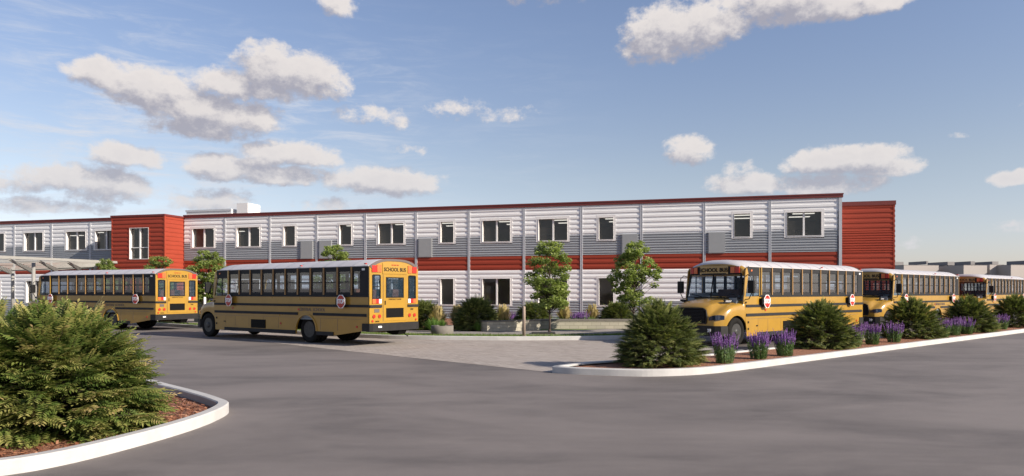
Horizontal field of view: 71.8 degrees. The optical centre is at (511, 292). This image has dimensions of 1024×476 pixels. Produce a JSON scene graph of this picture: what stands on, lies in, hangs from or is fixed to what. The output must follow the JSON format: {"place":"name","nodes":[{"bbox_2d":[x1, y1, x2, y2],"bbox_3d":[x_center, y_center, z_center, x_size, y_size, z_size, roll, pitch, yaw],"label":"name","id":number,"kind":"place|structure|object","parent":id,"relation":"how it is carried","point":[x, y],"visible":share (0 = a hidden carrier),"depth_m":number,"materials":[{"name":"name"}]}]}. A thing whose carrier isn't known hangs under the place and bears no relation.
{"place":"outdoors","nodes":[
{"label":"outdoors","id":0,"kind":"place"},
{"bbox_2d":[157,321,625,335],"bbox_3d":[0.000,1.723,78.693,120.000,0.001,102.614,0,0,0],"label":"lawn","id":1,"kind":"structure","parent":0,"point":[465,334],"depth_m":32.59,"materials":[{"name":"green plant"}]},
{"bbox_2d":[87,259,126,289],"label":"young tree","id":2,"kind":"object","parent":1,"relation":"on","point":[103,265],"visible":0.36,"depth_m":45.16,"materials":[{"name":"green plant"}]},
{"bbox_2d":[140,256,179,321],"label":"young tree","id":3,"kind":"object","parent":1,"relation":"on","point":[155,260],"visible":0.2,"depth_m":40.87,"materials":[{"name":"green plant"}]},
{"bbox_2d":[186,250,226,303],"bbox_3d":[-16.234,-0.278,38.067,2.454,4.034,2.427,0,0,-9],"label":"young tree","id":4,"kind":"object","parent":1,"relation":"on","point":[202,276],"visible":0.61,"depth_m":37.73,"materials":[{"name":"green plant"}]},
{"bbox_2d":[313,244,357,288],"bbox_3d":[-8.111,-0.225,32.319,2.356,3.926,2.152,0,0,-36],"label":"young tree","id":5,"kind":"object","parent":1,"relation":"on","point":[339,255],"visible":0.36,"depth_m":32.16,"materials":[{"name":"green plant"}]},
{"bbox_2d":[431,325,452,334],"bbox_3d":[-2.837,1.538,28.790,0.910,0.360,0.910,0,0,0],"label":"plant pot","id":6,"kind":"object","parent":1,"relation":"on","point":[444,330],"visible":0.96,"depth_m":28.41,"materials":[{"name":"concrete"}]},
{"bbox_2d":[436,319,445,325],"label":"ornamental grass","id":7,"kind":"object","parent":6,"relation":"in","point":[442,323],"depth_m":28.71,"materials":[{"name":"green plant"}]},
{"bbox_2d":[423,318,474,330],"bbox_3d":[-4.129,1.711,38.695,44.000,0.001,13.738,0,0,15],"label":"planting bed","id":8,"kind":"object","parent":1,"relation":"on","point":[448,321],"visible":0.08,"depth_m":37.35,"materials":[{"name":"brown soil"}]},
{"bbox_2d":[408,299,447,329],"bbox_3d":[-4.112,0.994,32.510,2.271,1.533,2.327,0,0,-37],"label":"evergreen shrub","id":9,"kind":"object","parent":8,"relation":"on","point":[425,308],"visible":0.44,"depth_m":31.96,"materials":[{"name":"green plant"}]},
{"bbox_2d":[450,293,498,330],"bbox_3d":[-1.587,0.906,31.838,2.514,1.721,2.453,0,0,-34],"label":"evergreen shrub","id":10,"kind":"object","parent":8,"relation":"on","point":[473,309],"visible":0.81,"depth_m":31.41,"materials":[{"name":"green plant"}]},
{"bbox_2d":[474,322,481,330],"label":"ornamental grass","id":11,"kind":"object","parent":8,"relation":"on","point":[477,326],"depth_m":30.88,"materials":[{"name":"green plant"}]},
{"bbox_2d":[496,304,512,319],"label":"ornamental grass","id":12,"kind":"object","parent":8,"relation":"on","point":[503,313],"depth_m":33.40,"materials":[{"name":"yellow plant"}]},
{"bbox_2d":[508,312,517,319],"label":"lavender plant","id":13,"kind":"object","parent":8,"relation":"on","point":[512,317],"visible":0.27,"depth_m":34.35,"materials":[{"name":"purple plant"}]},
{"bbox_2d":[514,300,553,319],"bbox_3d":[1.135,1.032,34.813,2.374,1.344,2.317,0,0,31],"label":"evergreen shrub","id":14,"kind":"object","parent":8,"relation":"on","point":[531,312],"visible":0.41,"depth_m":34.33,"materials":[{"name":"green plant"}]},
{"bbox_2d":[555,304,571,318],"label":"ornamental grass","id":15,"kind":"object","parent":8,"relation":"on","point":[563,313],"depth_m":34.99,"materials":[{"name":"yellow plant"}]},
{"bbox_2d":[570,312,582,318],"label":"lavender plant","id":16,"kind":"object","parent":8,"relation":"on","point":[580,315],"visible":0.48,"depth_m":34.23,"materials":[{"name":"purple plant"}]},
{"bbox_2d":[577,312,589,318],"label":"lavender plant","id":17,"kind":"object","parent":8,"relation":"on","point":[586,316],"visible":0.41,"depth_m":34.48,"materials":[{"name":"purple plant"}]},
{"bbox_2d":[584,303,599,318],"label":"ornamental grass","id":18,"kind":"object","parent":8,"relation":"on","point":[591,311],"depth_m":35.00,"materials":[{"name":"yellow plant"}]},
{"bbox_2d":[597,301,634,318],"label":"evergreen shrub","id":19,"kind":"object","parent":8,"relation":"on","point":[612,310],"visible":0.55,"depth_m":34.79,"materials":[{"name":"green plant"}]},
{"bbox_2d":[475,319,540,331],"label":"block wall","id":20,"kind":"structure","parent":1,"relation":"on","point":[505,325],"depth_m":30.95,"materials":[{"name":"concrete"}]},
{"bbox_2d":[521,306,525,335],"bbox_3d":[0.466,1.138,27.676,0.200,1.170,0.200,0,0,0],"label":"wooden post","id":21,"kind":"object","parent":1,"relation":"on","point":[523,320],"visible":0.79,"depth_m":27.62,"materials":[{"name":"beige wood"}]},
{"bbox_2d":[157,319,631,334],"bbox_3d":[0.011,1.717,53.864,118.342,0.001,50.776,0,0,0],"label":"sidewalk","id":22,"kind":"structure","parent":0,"point":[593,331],"depth_m":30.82,"materials":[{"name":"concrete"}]},
{"bbox_2d":[194,303,202,321],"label":"block wall","id":23,"kind":"structure","parent":22,"relation":"on","point":[199,305],"depth_m":40.86,"materials":[{"name":"concrete"}]},
{"bbox_2d":[531,332,554,333],"bbox_3d":[1.294,1.687,29.200,0.960,0.058,0.700,0,0,0],"label":"tree grate","id":24,"kind":"object","parent":22,"relation":"on","point":[543,332],"visible":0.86,"depth_m":29.03,"materials":[{"name":"metal"}]},
{"bbox_2d":[523,240,572,331],"bbox_3d":[1.499,-0.225,29.819,2.152,3.926,2.356,0,0,0],"label":"young tree","id":25,"kind":"object","parent":22,"relation":"on","point":[556,286],"visible":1,"depth_m":29.52,"materials":[{"name":"green plant"}]},
{"bbox_2d":[538,319,632,328],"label":"block wall","id":26,"kind":"structure","parent":22,"relation":"on","point":[587,323],"depth_m":33.02,"materials":[{"name":"concrete"}]},
{"bbox_2d":[606,240,663,319],"bbox_3d":[5.233,-0.240,30.127,2.381,3.956,2.407,0,0,21],"label":"young tree","id":27,"kind":"object","parent":22,"relation":"on","point":[630,276],"visible":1,"depth_m":29.89,"materials":[{"name":"green plant"}]},
{"bbox_2d":[424,317,439,330],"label":"ornamental grass","id":28,"kind":"object","parent":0,"point":[433,322],"depth_m":30.47,"materials":[{"name":"green plant"}]},
{"bbox_2d":[428,304,447,323],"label":"ornamental grass","id":29,"kind":"object","parent":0,"point":[438,313],"depth_m":31.32,"materials":[{"name":"yellow plant"}]},
{"bbox_2d":[448,304,461,323],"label":"ornamental grass","id":30,"kind":"object","parent":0,"point":[453,310],"depth_m":32.65,"materials":[{"name":"beige plant"}]},
{"bbox_2d":[216,330,714,371],"bbox_3d":[-3.358,1.859,29.855,25.670,0.001,13.281,0,0,44],"label":"paved apron","id":31,"kind":"object","parent":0,"point":[542,355],"visible":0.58,"depth_m":23.32,"materials":[{"name":"beige concrete"}]},
{"bbox_2d":[198,259,418,342],"bbox_3d":[-8.439,0.348,27.930,10.746,3.022,3.160,0,0,35],"label":"school bus","id":32,"kind":"object","parent":31,"relation":"on","point":[323,313],"visible":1,"depth_m":25.90,"materials":[{"name":"yellow paint"}]},
{"bbox_2d":[0,0,1023,264],"label":"sky","id":33,"kind":"structure","parent":0,"point":[108,108],"materials":[{"name":"blue"}]},
{"bbox_2d":[5,316,1023,475],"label":"road","id":34,"kind":"structure","parent":0,"point":[956,408],"depth_m":10.51,"materials":[{"name":"grey asphalt"}]},
{"bbox_2d":[0,391,210,457],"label":"mulch island","id":35,"kind":"structure","parent":34,"relation":"on","point":[46,447],"depth_m":8.84,"materials":[{"name":"brown soil"}]},
{"bbox_2d":[0,296,77,425],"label":"evergreen shrub","id":36,"kind":"object","parent":35,"relation":"on","point":[3,308],"visible":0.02,"depth_m":10.40,"materials":[{"name":"green plant"}]},
{"bbox_2d":[0,294,180,450],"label":"evergreen shrub","id":37,"kind":"object","parent":35,"relation":"on","point":[94,363],"visible":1,"depth_m":8.87,"materials":[{"name":"green plant"}]},
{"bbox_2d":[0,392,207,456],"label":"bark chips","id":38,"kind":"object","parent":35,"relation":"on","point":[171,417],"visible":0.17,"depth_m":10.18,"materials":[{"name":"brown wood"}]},
{"bbox_2d":[27,269,197,328],"bbox_3d":[-21.252,0.352,37.147,10.746,3.022,3.160,0,0,26],"label":"school bus","id":39,"kind":"object","parent":34,"relation":"on","point":[144,307],"visible":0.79,"depth_m":35.27,"materials":[{"name":"yellow paint"}]},
{"bbox_2d":[0,379,228,475],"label":"kerb","id":40,"kind":"structure","parent":34,"relation":"on","point":[216,411],"depth_m":8.38,"materials":[{"name":"white concrete"}]},
{"bbox_2d":[131,323,745,339],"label":"kerb","id":41,"kind":"structure","parent":34,"relation":"on","point":[422,337],"depth_m":27.54,"materials":[{"name":"white concrete"}]},
{"bbox_2d":[0,193,895,318],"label":"school building","id":42,"kind":"structure","parent":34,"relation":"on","point":[455,255],"depth_m":45.62,"materials":[{"name":"grey metal"}]},
{"bbox_2d":[0,279,1,299],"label":"window","id":43,"kind":"structure","parent":42,"relation":"in","point":[0,279],"depth_m":55.74,"materials":[{"name":"white plastic"}]},
{"bbox_2d":[0,232,5,251],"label":"window","id":44,"kind":"structure","parent":42,"relation":"in","point":[4,233],"depth_m":55.63,"materials":[{"name":"white plastic"}]},
{"bbox_2d":[23,231,44,251],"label":"window","id":45,"kind":"structure","parent":42,"relation":"in","point":[24,232],"depth_m":55.00,"materials":[{"name":"white plastic"}]},
{"bbox_2d":[25,279,43,303],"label":"window","id":46,"kind":"structure","parent":42,"relation":"in","point":[26,280],"depth_m":55.08,"materials":[{"name":"white plastic"}]},
{"bbox_2d":[0,256,116,308],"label":"entrance canopy","id":47,"kind":"object","parent":42,"relation":"attached to","point":[54,264],"visible":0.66,"depth_m":47.73,"materials":[{"name":"metal"}]},
{"bbox_2d":[64,229,86,250],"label":"window","id":48,"kind":"structure","parent":42,"relation":"in","point":[66,232],"depth_m":53.95,"materials":[{"name":"white plastic"}]},
{"bbox_2d":[70,282,81,289],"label":"window","id":49,"kind":"structure","parent":42,"relation":"in","point":[71,283],"depth_m":53.95,"materials":[{"name":"white glass"}]},
{"bbox_2d":[94,229,110,250],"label":"window","id":50,"kind":"structure","parent":42,"relation":"in","point":[95,230],"depth_m":53.32,"materials":[{"name":"white plastic"}]},
{"bbox_2d":[129,227,148,258],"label":"window","id":51,"kind":"structure","parent":42,"relation":"in","point":[140,247],"depth_m":50.19,"materials":[{"name":"white plastic"}]},
{"bbox_2d":[191,226,215,248],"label":"window","id":52,"kind":"structure","parent":42,"relation":"in","point":[202,227],"depth_m":50.96,"materials":[{"name":"white plastic"}]},
{"bbox_2d":[235,279,259,291],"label":"window","id":53,"kind":"structure","parent":42,"relation":"in","point":[236,280],"depth_m":50.01,"materials":[{"name":"white plastic"}]},
{"bbox_2d":[235,225,260,247],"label":"window","id":54,"kind":"structure","parent":42,"relation":"in","point":[237,227],"depth_m":50.01,"materials":[{"name":"white plastic"}]},
{"bbox_2d":[282,278,295,288],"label":"window","id":55,"kind":"structure","parent":42,"relation":"in","point":[282,278],"depth_m":49.13,"materials":[{"name":"white plastic"}]},
{"bbox_2d":[282,224,296,246],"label":"window","id":56,"kind":"structure","parent":42,"relation":"in","point":[284,226],"depth_m":49.13,"materials":[{"name":"white plastic"}]},
{"bbox_2d":[337,222,352,245],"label":"window","id":57,"kind":"structure","parent":42,"relation":"in","point":[343,223],"depth_m":47.97,"materials":[{"name":"white plastic"}]},
{"bbox_2d":[376,277,397,288],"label":"window","id":58,"kind":"structure","parent":42,"relation":"in","point":[377,278],"depth_m":47.27,"materials":[{"name":"white plastic"}]},
{"bbox_2d":[376,221,405,244],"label":"window","id":59,"kind":"structure","parent":42,"relation":"in","point":[378,223],"depth_m":47.15,"materials":[{"name":"white plastic"}]},
{"bbox_2d":[438,219,455,243],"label":"window","id":60,"kind":"structure","parent":42,"relation":"in","point":[448,220],"depth_m":46.03,"materials":[{"name":"white plastic"}]},
{"bbox_2d":[438,277,455,305],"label":"window","id":61,"kind":"structure","parent":42,"relation":"in","point":[439,278],"depth_m":46.06,"materials":[{"name":"white plastic"}]},
{"bbox_2d":[480,218,511,242],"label":"window","id":62,"kind":"structure","parent":42,"relation":"in","point":[484,219],"depth_m":45.24,"materials":[{"name":"white plastic"}]},
{"bbox_2d":[480,276,511,305],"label":"window","id":63,"kind":"structure","parent":42,"relation":"in","point":[482,278],"depth_m":45.24,"materials":[{"name":"white plastic"}]},
{"bbox_2d":[536,216,569,241],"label":"window","id":64,"kind":"structure","parent":42,"relation":"in","point":[554,217],"depth_m":44.23,"materials":[{"name":"white plastic"}]},
{"bbox_2d":[536,276,569,306],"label":"window","id":65,"kind":"structure","parent":42,"relation":"in","point":[568,282],"depth_m":43.92,"materials":[{"name":"white plastic"}]},
{"bbox_2d":[596,215,615,240],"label":"window","id":66,"kind":"structure","parent":42,"relation":"in","point":[597,216],"depth_m":43.34,"materials":[{"name":"white plastic"}]},
{"bbox_2d":[596,276,615,306],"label":"window","id":67,"kind":"structure","parent":42,"relation":"in","point":[597,277],"depth_m":43.43,"materials":[{"name":"white plastic"}]},
{"bbox_2d":[732,211,752,238],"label":"window","id":68,"kind":"structure","parent":42,"relation":"in","point":[733,212],"depth_m":41.21,"materials":[{"name":"white plastic"}]},
{"bbox_2d":[732,276,752,288],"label":"window","id":69,"kind":"structure","parent":42,"relation":"in","point":[732,276],"depth_m":41.37,"materials":[{"name":"grey glass"}]},
{"bbox_2d":[784,276,797,288],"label":"window","id":70,"kind":"structure","parent":42,"relation":"in","point":[785,277],"depth_m":40.63,"materials":[{"name":"white plastic"}]},
{"bbox_2d":[794,230,807,235],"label":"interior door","id":71,"kind":"structure","parent":42,"relation":"in","point":[796,232],"depth_m":46.95,"materials":[{"name":"grey wood"}]},
{"bbox_2d":[784,209,823,237],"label":"window","id":72,"kind":"structure","parent":42,"relation":"in","point":[801,210],"depth_m":40.43,"materials":[{"name":"white plastic"}]},
{"bbox_2d":[673,260,862,346],"bbox_3d":[10.192,0.348,27.775,10.746,3.022,3.160,0,0,-40],"label":"school bus","id":73,"kind":"object","parent":34,"relation":"on","point":[752,309],"visible":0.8,"depth_m":25.67,"materials":[{"name":"yellow paint"}]},
{"bbox_2d":[552,329,1023,376],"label":"kerb","id":74,"kind":"structure","parent":34,"relation":"on","point":[564,369],"depth_m":17.36,"materials":[{"name":"white concrete"}]},
{"bbox_2d":[569,324,1023,368],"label":"mulch strip","id":75,"kind":"object","parent":34,"relation":"on","point":[745,356],"visible":0.31,"depth_m":19.66,"materials":[{"name":"brown soil"}]},
{"bbox_2d":[611,297,712,368],"bbox_3d":[3.462,0.947,16.943,2.525,1.729,2.494,0,0,33],"label":"evergreen shrub","id":76,"kind":"object","parent":75,"relation":"on","point":[656,326],"visible":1,"depth_m":16.56,"materials":[{"name":"green plant"}]},
{"bbox_2d":[710,331,738,363],"bbox_3d":[5.249,1.361,17.416,0.729,0.784,0.712,0,0,0],"label":"lavender plant","id":77,"kind":"object","parent":75,"relation":"on","point":[722,356],"visible":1,"depth_m":17.32,"materials":[{"name":"purple plant"}]},
{"bbox_2d":[746,330,772,358],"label":"lavender plant","id":78,"kind":"object","parent":75,"relation":"on","point":[762,342],"visible":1,"depth_m":18.41,"materials":[{"name":"purple plant"}]},
{"bbox_2d":[772,328,795,355],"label":"lavender plant","id":79,"kind":"object","parent":75,"relation":"on","point":[784,349],"visible":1,"depth_m":19.31,"materials":[{"name":"purple plant"}]},
{"bbox_2d":[782,297,866,349],"bbox_3d":[9.720,0.959,22.364,2.525,1.730,2.413,0,0,8],"label":"evergreen shrub","id":80,"kind":"object","parent":75,"relation":"on","point":[812,327],"visible":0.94,"depth_m":21.84,"materials":[{"name":"green plant"}]},
{"bbox_2d":[843,323,866,346],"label":"lavender plant","id":81,"kind":"object","parent":75,"relation":"on","point":[856,330],"visible":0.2,"depth_m":22.46,"materials":[{"name":"purple plant"}]},
{"bbox_2d":[862,321,881,344],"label":"lavender plant","id":82,"kind":"object","parent":75,"relation":"on","point":[872,335],"visible":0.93,"depth_m":23.52,"materials":[{"name":"purple plant"}]},
{"bbox_2d":[883,321,903,342],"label":"lavender plant","id":83,"kind":"object","parent":75,"relation":"on","point":[897,336],"visible":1,"depth_m":24.56,"materials":[{"name":"purple plant"}]},
{"bbox_2d":[879,294,951,339],"bbox_3d":[15.237,0.935,27.079,2.485,1.782,2.601,0,0,-11],"label":"evergreen shrub","id":84,"kind":"object","parent":75,"relation":"on","point":[919,315],"visible":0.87,"depth_m":26.63,"materials":[{"name":"green plant"}]},
{"bbox_2d":[935,317,952,336],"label":"lavender plant","id":85,"kind":"object","parent":75,"relation":"on","point":[948,327],"visible":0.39,"depth_m":27.42,"materials":[{"name":"purple plant"}]},
{"bbox_2d":[945,317,963,335],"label":"lavender plant","id":86,"kind":"object","parent":75,"relation":"on","point":[956,330],"visible":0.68,"depth_m":28.42,"materials":[{"name":"plant"}]},
{"bbox_2d":[958,316,975,333],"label":"lavender plant","id":87,"kind":"object","parent":75,"relation":"on","point":[967,327],"visible":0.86,"depth_m":29.22,"materials":[{"name":"plant"}]},
{"bbox_2d":[939,293,1002,332],"bbox_3d":[20.241,0.919,31.247,2.651,1.816,2.533,0,0,-30],"label":"evergreen shrub","id":88,"kind":"object","parent":75,"relation":"on","point":[973,308],"visible":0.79,"depth_m":30.87,"materials":[{"name":"green plant"}]},
{"bbox_2d":[993,313,1009,329],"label":"lavender plant","id":89,"kind":"object","parent":75,"relation":"on","point":[1005,321],"visible":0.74,"depth_m":33.04,"materials":[{"name":"purple plant"}]},
{"bbox_2d":[990,291,1023,327],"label":"evergreen shrub","id":90,"kind":"object","parent":75,"relation":"on","point":[1012,305],"visible":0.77,"depth_m":35.27,"materials":[{"name":"green plant"}]},
{"bbox_2d":[834,269,958,328],"bbox_3d":[20.202,0.352,36.983,10.746,3.022,3.160,0,0,-41],"label":"school bus","id":91,"kind":"object","parent":34,"relation":"on","point":[876,303],"visible":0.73,"depth_m":35.42,"materials":[{"name":"yellow paint"}]},
{"bbox_2d":[937,274,1023,317],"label":"school bus","id":92,"kind":"object","parent":34,"relation":"on","point":[988,294],"visible":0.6,"depth_m":45.86,"materials":[{"name":"yellow paint"}]},
{"bbox_2d":[1007,261,1023,264],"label":"warehouse","id":93,"kind":"structure","parent":0,"point":[1015,262],"depth_m":153.19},
{"label":"ground","id":94,"kind":"structure","parent":0,"visible":0},
{"bbox_2d":[895,262,938,289],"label":"warehouse","id":95,"kind":"structure","parent":94,"relation":"on","point":[902,266],"depth_m":150.15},
{"bbox_2d":[908,261,927,264],"bbox_3d":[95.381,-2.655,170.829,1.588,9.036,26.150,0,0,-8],"label":"warehouse","id":96,"kind":"structure","parent":94,"relation":"on","point":[918,263],"depth_m":166.47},
{"bbox_2d":[928,262,986,291],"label":"warehouse","id":97,"kind":"structure","parent":94,"relation":"on","point":[962,269],"depth_m":146.32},
{"bbox_2d":[968,284,982,289],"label":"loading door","id":98,"kind":"structure","parent":97,"relation":"in","point":[968,284],"depth_m":145.89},
{"bbox_2d":[950,261,1003,285],"bbox_3d":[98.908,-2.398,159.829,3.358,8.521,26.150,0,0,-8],"label":"warehouse","id":99,"kind":"structure","parent":94,"relation":"on","point":[991,269],"depth_m":147.05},
{"bbox_2d":[975,261,1023,290],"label":"warehouse","id":100,"kind":"structure","parent":94,"relation":"on","point":[1011,270],"depth_m":144.24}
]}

